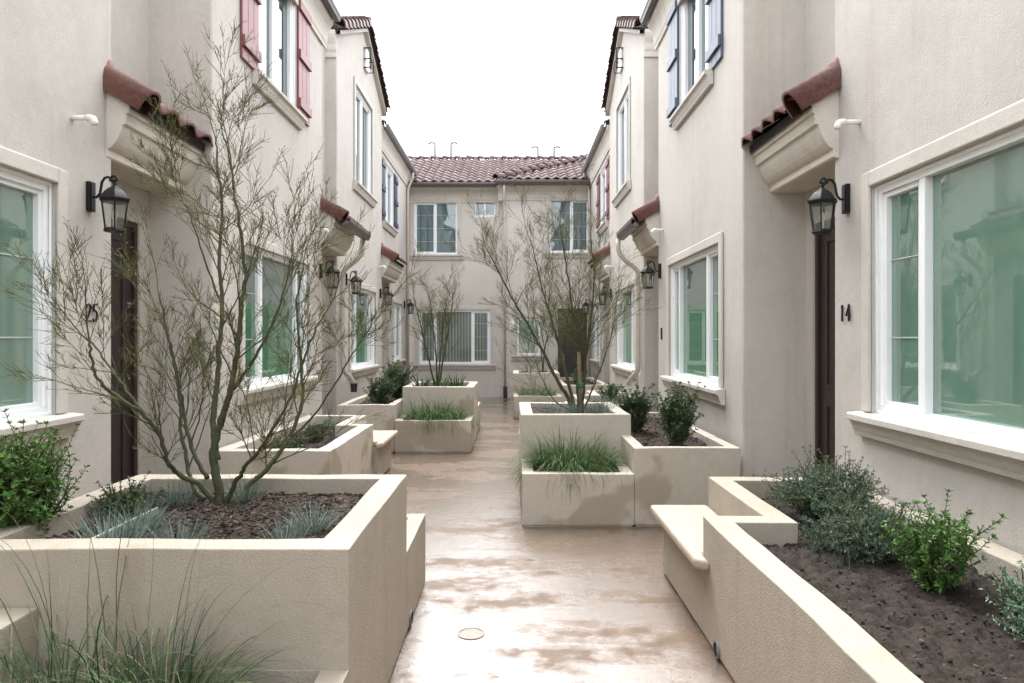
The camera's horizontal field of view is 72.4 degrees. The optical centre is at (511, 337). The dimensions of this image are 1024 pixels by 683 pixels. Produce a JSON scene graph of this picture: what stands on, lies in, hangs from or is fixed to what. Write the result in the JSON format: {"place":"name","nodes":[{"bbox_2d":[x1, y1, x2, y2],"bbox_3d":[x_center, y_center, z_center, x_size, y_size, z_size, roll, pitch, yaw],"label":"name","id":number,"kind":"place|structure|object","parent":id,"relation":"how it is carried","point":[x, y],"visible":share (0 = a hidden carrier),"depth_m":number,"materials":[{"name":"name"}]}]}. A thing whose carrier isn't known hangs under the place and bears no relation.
{"place":"outdoors","nodes":[
{"label":"outdoors","id":0,"kind":"place"},
{"bbox_2d":[334,0,645,160],"label":"sky","id":1,"kind":"structure","parent":0,"point":[486,77],"materials":[{"name":"white"}]},
{"bbox_2d":[383,397,734,682],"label":"path","id":2,"kind":"structure","parent":0,"point":[571,604],"depth_m":4.49,"materials":[{"name":"concrete"}]},
{"bbox_2d":[0,474,424,682],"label":"stepped planter","id":3,"kind":"object","parent":2,"relation":"on","point":[368,581],"visible":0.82,"depth_m":2.49,"materials":[{"name":"beige paint"}]},
{"bbox_2d":[0,408,89,538],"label":"leafy shrub","id":4,"kind":"object","parent":3,"relation":"on","point":[28,492],"visible":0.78,"depth_m":2.83,"materials":[{"name":"green plant"}]},
{"bbox_2d":[39,500,184,538],"bbox_3d":[-1.570,0.754,2.798,0.575,0.199,0.437,0,0,0],"label":"fescue tuft","id":5,"kind":"object","parent":3,"relation":"on","point":[127,534],"visible":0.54,"depth_m":2.84,"materials":[{"name":"plant"}]},
{"bbox_2d":[0,552,230,682],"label":"grass clump","id":6,"kind":"object","parent":3,"relation":"on","point":[67,675],"visible":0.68,"depth_m":2.35,"materials":[{"name":"green plant"}]},
{"bbox_2d":[85,470,163,520],"bbox_3d":[-1.845,0.762,3.309,0.331,0.242,0.340,0,0,-39],"label":"shrub","id":7,"kind":"object","parent":3,"relation":"on","point":[103,502],"visible":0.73,"depth_m":3.27,"materials":[{"name":"green plant"}]},
{"bbox_2d":[98,491,182,532],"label":"fescue tuft","id":8,"kind":"object","parent":3,"relation":"on","point":[151,514],"visible":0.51,"depth_m":3.08,"materials":[{"name":"plant"}]},
{"bbox_2d":[6,585,311,682],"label":"grass clump","id":9,"kind":"object","parent":3,"relation":"on","point":[173,679],"visible":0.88,"depth_m":2.31,"materials":[{"name":"green plant"}]},
{"bbox_2d":[149,476,200,507],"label":"fescue tuft","id":10,"kind":"object","parent":3,"relation":"on","point":[170,497],"visible":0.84,"depth_m":3.52,"materials":[{"name":"plant"}]},
{"bbox_2d":[0,454,353,682],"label":"grass clump","id":11,"kind":"object","parent":3,"relation":"on","point":[53,654],"visible":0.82,"depth_m":2.34,"materials":[{"name":"green plant"}]},
{"bbox_2d":[140,511,219,538],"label":"fescue tuft","id":12,"kind":"object","parent":3,"relation":"on","point":[171,536],"visible":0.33,"depth_m":2.82,"materials":[{"name":"plant"}]},
{"bbox_2d":[0,17,429,503],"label":"bare tree","id":13,"kind":"object","parent":3,"relation":"on","point":[216,433],"visible":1,"depth_m":3.51,"materials":[{"name":"green plant"}]},
{"bbox_2d":[209,472,271,503],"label":"fescue tuft","id":14,"kind":"object","parent":3,"relation":"on","point":[250,493],"visible":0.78,"depth_m":3.59,"materials":[{"name":"plant"}]},
{"bbox_2d":[248,509,318,538],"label":"fescue tuft","id":15,"kind":"object","parent":3,"relation":"on","point":[290,532],"visible":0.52,"depth_m":2.83,"materials":[{"name":"plant"}]},
{"bbox_2d":[276,498,348,534],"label":"fescue tuft","id":16,"kind":"object","parent":3,"relation":"on","point":[315,518],"visible":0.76,"depth_m":3.03,"materials":[{"name":"plant"}]},
{"bbox_2d":[218,415,372,474],"bbox_3d":[-2.088,1.307,7.500,1.031,0.665,2.860,0,0,0],"label":"bed planter","id":17,"kind":"object","parent":2,"relation":"on","point":[347,450],"visible":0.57,"depth_m":6.51,"materials":[{"name":"paint"}]},
{"bbox_2d":[271,429,308,448],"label":"shrub","id":18,"kind":"object","parent":17,"relation":"on","point":[297,442],"visible":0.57,"depth_m":6.88,"materials":[{"name":"green plant"}]},
{"bbox_2d":[301,413,332,440],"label":"shrub","id":19,"kind":"object","parent":17,"relation":"on","point":[312,431],"visible":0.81,"depth_m":7.58,"materials":[{"name":"green plant"}]},
{"bbox_2d":[317,416,341,428],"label":"fescue tuft","id":20,"kind":"object","parent":17,"relation":"on","point":[333,422],"visible":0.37,"depth_m":8.48,"materials":[{"name":"green plant"}]},
{"bbox_2d":[373,430,397,474],"bbox_3d":[-1.651,1.403,8.394,0.393,0.450,1.112,0,0,0],"label":"bench","id":21,"kind":"object","parent":2,"relation":"on","point":[382,439],"visible":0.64,"depth_m":8.29,"materials":[{"name":"beige paint"}]},
{"bbox_2d":[337,381,479,452],"bbox_3d":[-1.542,1.194,11.455,1.917,0.893,2.950,0,0,0],"label":"stepped planter","id":22,"kind":"object","parent":2,"relation":"on","point":[439,440],"visible":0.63,"depth_m":9.98,"materials":[{"name":"paint"}]},
{"bbox_2d":[362,373,398,403],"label":"leafy shrub","id":23,"kind":"object","parent":22,"relation":"on","point":[380,393],"visible":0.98,"depth_m":10.42,"materials":[{"name":"green plant"}]},
{"bbox_2d":[378,355,419,399],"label":"leafy shrub","id":24,"kind":"object","parent":22,"relation":"on","point":[401,381],"visible":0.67,"depth_m":11.32,"materials":[{"name":"green plant"}]},
{"bbox_2d":[411,373,432,385],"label":"strap plant","id":25,"kind":"object","parent":22,"relation":"on","point":[416,382],"visible":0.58,"depth_m":10.93,"materials":[{"name":"green plant"}]},
{"bbox_2d":[403,262,468,385],"bbox_3d":[-1.152,-0.223,11.301,1.055,2.018,0.975,0,0,31],"label":"bare tree","id":26,"kind":"object","parent":22,"relation":"on","point":[442,327],"visible":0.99,"depth_m":11.17,"materials":[{"name":"green plant"}]},
{"bbox_2d":[394,394,484,435],"bbox_3d":[-1.105,1.126,10.354,1.595,0.674,1.216,0,0,0],"label":"grass clump","id":27,"kind":"object","parent":22,"relation":"on","point":[426,415],"visible":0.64,"depth_m":10.23,"materials":[{"name":"green plant"}]},
{"bbox_2d":[431,371,449,385],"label":"strap plant","id":28,"kind":"object","parent":22,"relation":"on","point":[436,382],"visible":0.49,"depth_m":10.95,"materials":[{"name":"green plant"}]},
{"bbox_2d":[444,374,467,385],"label":"strap plant","id":29,"kind":"object","parent":22,"relation":"on","point":[453,383],"visible":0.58,"depth_m":11.10,"materials":[{"name":"green plant"}]},
{"bbox_2d":[457,627,484,639],"bbox_3d":[-0.227,1.637,3.880,0.152,0.006,0.152,0,0,0],"label":"drain cover","id":30,"kind":"object","parent":2,"relation":"on","point":[470,633],"visible":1,"depth_m":3.88,"materials":[{"name":"concrete"}]},
{"bbox_2d":[513,370,607,418],"bbox_3d":[1.004,1.192,15.675,1.954,0.895,2.950,0,0,0],"label":"stepped planter","id":31,"kind":"object","parent":2,"relation":"on","point":[550,381],"visible":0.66,"depth_m":14.95,"materials":[{"name":"paint"}]},
{"bbox_2d":[508,383,560,401],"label":"grass clump","id":32,"kind":"object","parent":31,"relation":"on","point":[531,393],"visible":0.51,"depth_m":14.51,"materials":[{"name":"green plant"}]},
{"bbox_2d":[522,277,567,371],"bbox_3d":[0.754,-0.298,15.547,1.102,2.208,0.577,0,0,26],"label":"bare tree","id":33,"kind":"object","parent":31,"relation":"on","point":[543,328],"visible":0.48,"depth_m":15.59,"materials":[{"name":"brown plant"}]},
{"bbox_2d":[569,367,590,383],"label":"leafy shrub","id":34,"kind":"object","parent":31,"relation":"on","point":[574,375],"visible":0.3,"depth_m":14.79,"materials":[{"name":"green plant"}]},
{"bbox_2d":[573,390,650,411],"bbox_3d":[1.539,1.308,11.650,0.982,0.665,2.900,0,0,0],"label":"bed planter","id":35,"kind":"object","parent":2,"relation":"on","point":[594,397],"visible":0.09,"depth_m":11.96,"materials":[{"name":"paint"}]},
{"bbox_2d":[596,382,623,400],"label":"leafy shrub","id":36,"kind":"object","parent":35,"relation":"on","point":[611,390],"visible":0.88,"depth_m":12.15,"materials":[{"name":"green plant"}]},
{"bbox_2d":[519,402,739,526],"bbox_3d":[1.034,1.192,7.545,1.902,0.897,2.950,0,0,0],"label":"stepped planter","id":37,"kind":"object","parent":2,"relation":"on","point":[662,471],"visible":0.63,"depth_m":6.07,"materials":[{"name":"paint"}]},
{"bbox_2d":[438,158,661,412],"bbox_3d":[0.485,-0.569,7.530,2.449,2.764,1.552,0,0,0],"label":"bare tree","id":38,"kind":"object","parent":37,"relation":"on","point":[571,308],"visible":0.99,"depth_m":7.38,"materials":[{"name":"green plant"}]},
{"bbox_2d":[536,400,573,413],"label":"fescue tuft","id":39,"kind":"object","parent":37,"relation":"on","point":[551,409],"visible":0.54,"depth_m":7.09,"materials":[{"name":"plant"}]},
{"bbox_2d":[494,424,631,503],"bbox_3d":[0.559,1.113,6.545,1.473,0.686,1.234,0,0,0],"label":"grass clump","id":40,"kind":"object","parent":37,"relation":"on","point":[559,461],"visible":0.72,"depth_m":6.41,"materials":[{"name":"green plant"}]},
{"bbox_2d":[547,395,588,412],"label":"fescue tuft","id":41,"kind":"object","parent":37,"relation":"on","point":[575,410],"visible":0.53,"depth_m":7.17,"materials":[{"name":"green plant"}]},
{"bbox_2d":[577,352,583,412],"bbox_3d":[0.725,0.552,7.420,0.069,0.808,0.063,0,0,0],"label":"tree stake","id":42,"kind":"object","parent":37,"relation":"on","point":[580,384],"visible":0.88,"depth_m":7.40,"materials":[{"name":"brown wood"}]},
{"bbox_2d":[580,396,608,412],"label":"fescue tuft","id":43,"kind":"object","parent":37,"relation":"on","point":[594,410],"visible":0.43,"depth_m":7.15,"materials":[{"name":"plant"}]},
{"bbox_2d":[588,395,622,411],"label":"fescue tuft","id":44,"kind":"object","parent":37,"relation":"on","point":[603,407],"visible":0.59,"depth_m":7.46,"materials":[{"name":"plant"}]},
{"bbox_2d":[604,383,655,430],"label":"leafy shrub","id":45,"kind":"object","parent":37,"relation":"on","point":[636,407],"visible":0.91,"depth_m":7.66,"materials":[{"name":"green plant"}]},
{"bbox_2d":[652,381,706,445],"bbox_3d":[1.567,0.737,6.606,0.550,0.671,0.491,0,0,0],"label":"leafy shrub","id":46,"kind":"object","parent":37,"relation":"on","point":[678,417],"visible":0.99,"depth_m":6.56,"materials":[{"name":"green plant"}]},
{"bbox_2d":[650,505,717,631],"bbox_3d":[1.179,1.403,4.334,0.408,0.450,1.252,0,0,0],"label":"bench","id":47,"kind":"object","parent":2,"relation":"on","point":[685,563],"visible":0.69,"depth_m":4.33,"materials":[{"name":"beige paint"}]},
{"bbox_2d":[703,477,1023,682],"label":"bed planter","id":48,"kind":"object","parent":2,"relation":"on","point":[781,604],"visible":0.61,"depth_m":2.92,"materials":[{"name":"beige paint"}]},
{"bbox_2d":[752,444,889,527],"bbox_3d":[1.845,0.878,4.128,0.773,0.498,0.714,0,0,-25],"label":"grey shrub","id":49,"kind":"object","parent":48,"relation":"on","point":[810,492],"visible":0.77,"depth_m":4.05,"materials":[{"name":"green plant"}]},
{"bbox_2d":[798,486,933,571],"bbox_3d":[1.845,0.957,3.537,0.752,0.452,0.663,0,0,0],"label":"grey shrub","id":50,"kind":"object","parent":48,"relation":"on","point":[854,537],"visible":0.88,"depth_m":3.44,"materials":[{"name":"green plant"}]},
{"bbox_2d":[878,488,1008,594],"bbox_3d":[1.857,0.897,3.044,0.422,0.498,0.454,0,0,0],"label":"leafy shrub","id":51,"kind":"object","parent":48,"relation":"on","point":[934,557],"visible":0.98,"depth_m":3.01,"materials":[{"name":"green plant"}]},
{"bbox_2d":[977,556,1023,642],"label":"leafy shrub","id":52,"kind":"object","parent":48,"relation":"on","point":[1016,601],"visible":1,"depth_m":2.60,"materials":[{"name":"green plant"}]},
{"label":"ground","id":53,"kind":"structure","parent":0,"visible":0},
{"bbox_2d":[0,0,213,502],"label":"townhouse","id":54,"kind":"structure","parent":53,"relation":"on","point":[76,107],"depth_m":4.63,"materials":[{"name":"paint"}]},
{"bbox_2d":[0,146,84,450],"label":"window","id":55,"kind":"structure","parent":54,"relation":"in","point":[25,200],"depth_m":4.27,"materials":[{"name":"white plastic"}]},
{"bbox_2d":[86,175,129,232],"bbox_3d":[-2.737,-0.913,4.760,0.283,0.393,0.184,0,0,0],"label":"wall lantern","id":56,"kind":"object","parent":54,"relation":"attached to","point":[114,195],"depth_m":4.73,"materials":[{"name":"black metal"}]},
{"bbox_2d":[111,217,136,483],"bbox_3d":[-3.250,0.255,5.600,0.080,2.470,0.800,0,0,0],"label":"door","id":57,"kind":"structure","parent":54,"relation":"in","point":[123,455],"depth_m":5.81,"materials":[{"name":"black wood"}]},
{"bbox_2d":[149,0,370,474],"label":"townhouse","id":58,"kind":"structure","parent":53,"relation":"on","point":[293,38],"depth_m":6.95,"materials":[{"name":"paint"}]},
{"bbox_2d":[237,232,317,404],"bbox_3d":[-2.633,-0.197,7.950,0.193,1.683,2.480,0,0,0],"label":"window","id":59,"kind":"structure","parent":58,"relation":"in","point":[261,290],"depth_m":7.80,"materials":[{"name":"white plastic"}]},
{"bbox_2d":[252,0,307,129],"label":"window","id":60,"kind":"structure","parent":58,"relation":"in","point":[276,17],"depth_m":8.11,"materials":[{"name":"white plastic"}]},
{"bbox_2d":[319,260,340,288],"bbox_3d":[-2.493,-0.873,9.600,0.283,0.393,0.184,0,0,0],"label":"wall lantern","id":61,"kind":"object","parent":58,"relation":"attached to","point":[328,272],"depth_m":9.57,"materials":[{"name":"black metal"}]},
{"bbox_2d":[325,15,407,414],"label":"townhouse","id":62,"kind":"structure","parent":53,"relation":"on","point":[357,101],"depth_m":12.33,"materials":[{"name":"paint"}]},
{"bbox_2d":[345,270,361,294],"bbox_3d":[-2.598,-0.913,11.500,0.283,0.393,0.184,0,0,0],"label":"wall lantern","id":63,"kind":"object","parent":62,"relation":"attached to","point":[355,280],"depth_m":11.48,"materials":[{"name":"black metal"}]},
{"bbox_2d":[348,279,380,377],"bbox_3d":[-2.738,-0.164,12.920,0.193,1.678,2.460,0,0,0],"label":"window","id":64,"kind":"structure","parent":62,"relation":"in","point":[362,363],"depth_m":13.12,"materials":[{"name":"white plastic"}]},
{"bbox_2d":[353,76,377,207],"bbox_3d":[-2.738,-3.554,12.930,0.193,1.978,1.760,0,0,0],"label":"window","id":65,"kind":"structure","parent":62,"relation":"in","point":[362,113],"depth_m":13.15,"materials":[{"name":"white plastic"}]},
{"bbox_2d":[379,286,392,304],"bbox_3d":[-2.598,-0.873,14.500,0.283,0.393,0.184,0,0,0],"label":"wall lantern","id":66,"kind":"object","parent":62,"relation":"attached to","point":[388,291],"depth_m":14.49,"materials":[{"name":"black metal"}]},
{"bbox_2d":[382,119,416,384],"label":"townhouse","id":67,"kind":"structure","parent":53,"relation":"on","point":[399,171],"depth_m":17.18,"materials":[{"name":"paint"}]},
{"bbox_2d":[383,165,398,236],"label":"window","id":68,"kind":"structure","parent":67,"relation":"in","point":[388,222],"depth_m":16.66,"materials":[{"name":"white plastic"}]},
{"bbox_2d":[392,298,406,365],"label":"window","id":69,"kind":"structure","parent":67,"relation":"in","point":[396,348],"depth_m":17.82,"materials":[{"name":"white plastic"}]},
{"bbox_2d":[404,299,414,313],"bbox_3d":[-2.717,-0.833,18.500,0.283,0.393,0.184,0,0,0],"label":"wall lantern","id":70,"kind":"object","parent":67,"relation":"attached to","point":[410,303],"depth_m":18.49,"materials":[{"name":"black metal"}]},
{"bbox_2d":[408,142,590,397],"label":"end building","id":71,"kind":"structure","parent":53,"relation":"on","point":[437,200],"depth_m":19.46,"materials":[{"name":"beige paint"}]},
{"bbox_2d":[409,203,462,259],"bbox_3d":[-2.127,-3.032,19.459,1.523,1.731,0.193,0,0,0],"label":"window","id":72,"kind":"structure","parent":71,"relation":"in","point":[426,219],"depth_m":19.54,"materials":[{"name":"white plastic"}]},
{"bbox_2d":[413,306,495,369],"bbox_3d":[-1.592,-0.002,19.459,2.288,1.759,0.193,0,0,0],"label":"window","id":73,"kind":"structure","parent":71,"relation":"in","point":[476,350],"depth_m":19.54,"materials":[{"name":"glass"}]},
{"bbox_2d":[471,203,498,216],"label":"window","id":74,"kind":"structure","parent":71,"relation":"in","point":[492,207],"depth_m":19.53,"materials":[{"name":"white glass"}]},
{"bbox_2d":[512,314,545,360],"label":"window","id":75,"kind":"structure","parent":71,"relation":"in","point":[516,339],"depth_m":19.21,"materials":[{"name":"grey glass"}]},
{"bbox_2d":[544,201,587,257],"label":"window","id":76,"kind":"structure","parent":71,"relation":"in","point":[566,214],"depth_m":19.26,"materials":[{"name":"grey glass"}]},
{"bbox_2d":[558,309,586,376],"bbox_3d":[1.658,0.341,19.218,0.795,2.298,0.124,0,0,0],"label":"door","id":77,"kind":"structure","parent":71,"relation":"in","point":[570,365],"depth_m":19.23,"materials":[{"name":"black wood"}]},
{"bbox_2d":[580,118,609,383],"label":"townhouse","id":78,"kind":"structure","parent":53,"relation":"on","point":[599,189],"depth_m":16.85,"materials":[{"name":"paint"}]},
{"bbox_2d":[583,299,591,313],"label":"wall lantern","id":79,"kind":"object","parent":78,"relation":"attached to","point":[584,305],"depth_m":18.48,"materials":[{"name":"black metal"}]},
{"bbox_2d":[590,299,601,366],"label":"window","id":80,"kind":"structure","parent":78,"relation":"in","point":[594,361],"depth_m":17.70,"materials":[{"name":"white plastic"}]},
{"bbox_2d":[595,167,607,235],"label":"window","id":81,"kind":"structure","parent":78,"relation":"in","point":[604,225],"depth_m":16.72,"materials":[{"name":"white plastic"}]},
{"bbox_2d":[587,15,658,411],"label":"townhouse","id":82,"kind":"structure","parent":53,"relation":"on","point":[630,102],"depth_m":11.94,"materials":[{"name":"paint"}]},
{"bbox_2d":[598,286,611,304],"bbox_3d":[1.913,-0.873,14.450,0.283,0.393,0.184,0,0,0],"label":"wall lantern","id":83,"kind":"object","parent":82,"relation":"attached to","point":[604,298],"depth_m":14.42,"materials":[{"name":"black metal"}]},
{"bbox_2d":[611,76,630,207],"bbox_3d":[2.054,-3.553,12.930,0.193,1.976,1.760,0,0,0],"label":"window","id":84,"kind":"structure","parent":82,"relation":"in","point":[624,112],"depth_m":13.19,"materials":[{"name":"white plastic"}]},
{"bbox_2d":[610,278,636,378],"bbox_3d":[2.054,-0.163,12.700,0.193,1.676,2.500,0,0,0],"label":"window","id":85,"kind":"structure","parent":82,"relation":"in","point":[626,337],"depth_m":12.83,"materials":[{"name":"white plastic"}]},
{"bbox_2d":[616,0,805,476],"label":"townhouse","id":86,"kind":"structure","parent":53,"relation":"on","point":[717,226],"depth_m":6.58,"materials":[{"name":"paint"}]},
{"bbox_2d":[640,260,660,288],"bbox_3d":[1.903,-0.873,9.620,0.283,0.393,0.184,0,0,0],"label":"wall lantern","id":87,"kind":"object","parent":86,"relation":"attached to","point":[647,269],"depth_m":9.60,"materials":[{"name":"black metal"}]},
{"bbox_2d":[669,0,713,129],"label":"window","id":88,"kind":"structure","parent":86,"relation":"in","point":[696,78],"depth_m":8.11,"materials":[{"name":"white plastic"}]},
{"bbox_2d":[660,232,724,404],"bbox_3d":[2.045,-0.195,7.970,0.193,1.681,2.520,0,0,0],"label":"window","id":89,"kind":"structure","parent":86,"relation":"in","point":[697,280],"depth_m":7.94,"materials":[{"name":"white plastic"}]},
{"bbox_2d":[741,0,1023,554],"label":"townhouse","id":90,"kind":"structure","parent":53,"relation":"on","point":[904,119],"depth_m":4.03,"materials":[{"name":"paint"}]},
{"bbox_2d":[815,217,834,474],"bbox_3d":[2.660,0.255,5.625,0.080,2.470,0.850,0,0,0],"label":"door","id":91,"kind":"structure","parent":90,"relation":"in","point":[824,244],"depth_m":5.91,"materials":[{"name":"black wood"}]},
{"bbox_2d":[807,177,849,234],"bbox_3d":[2.178,-0.913,4.830,0.283,0.393,0.184,0,0,0],"label":"wall lantern","id":92,"kind":"object","parent":90,"relation":"attached to","point":[822,196],"depth_m":4.80,"materials":[{"name":"black metal"}]},
{"bbox_2d":[846,99,1023,480],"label":"window","id":93,"kind":"structure","parent":90,"relation":"in","point":[949,230],"depth_m":3.79,"materials":[{"name":"white plastic"}]}
]}

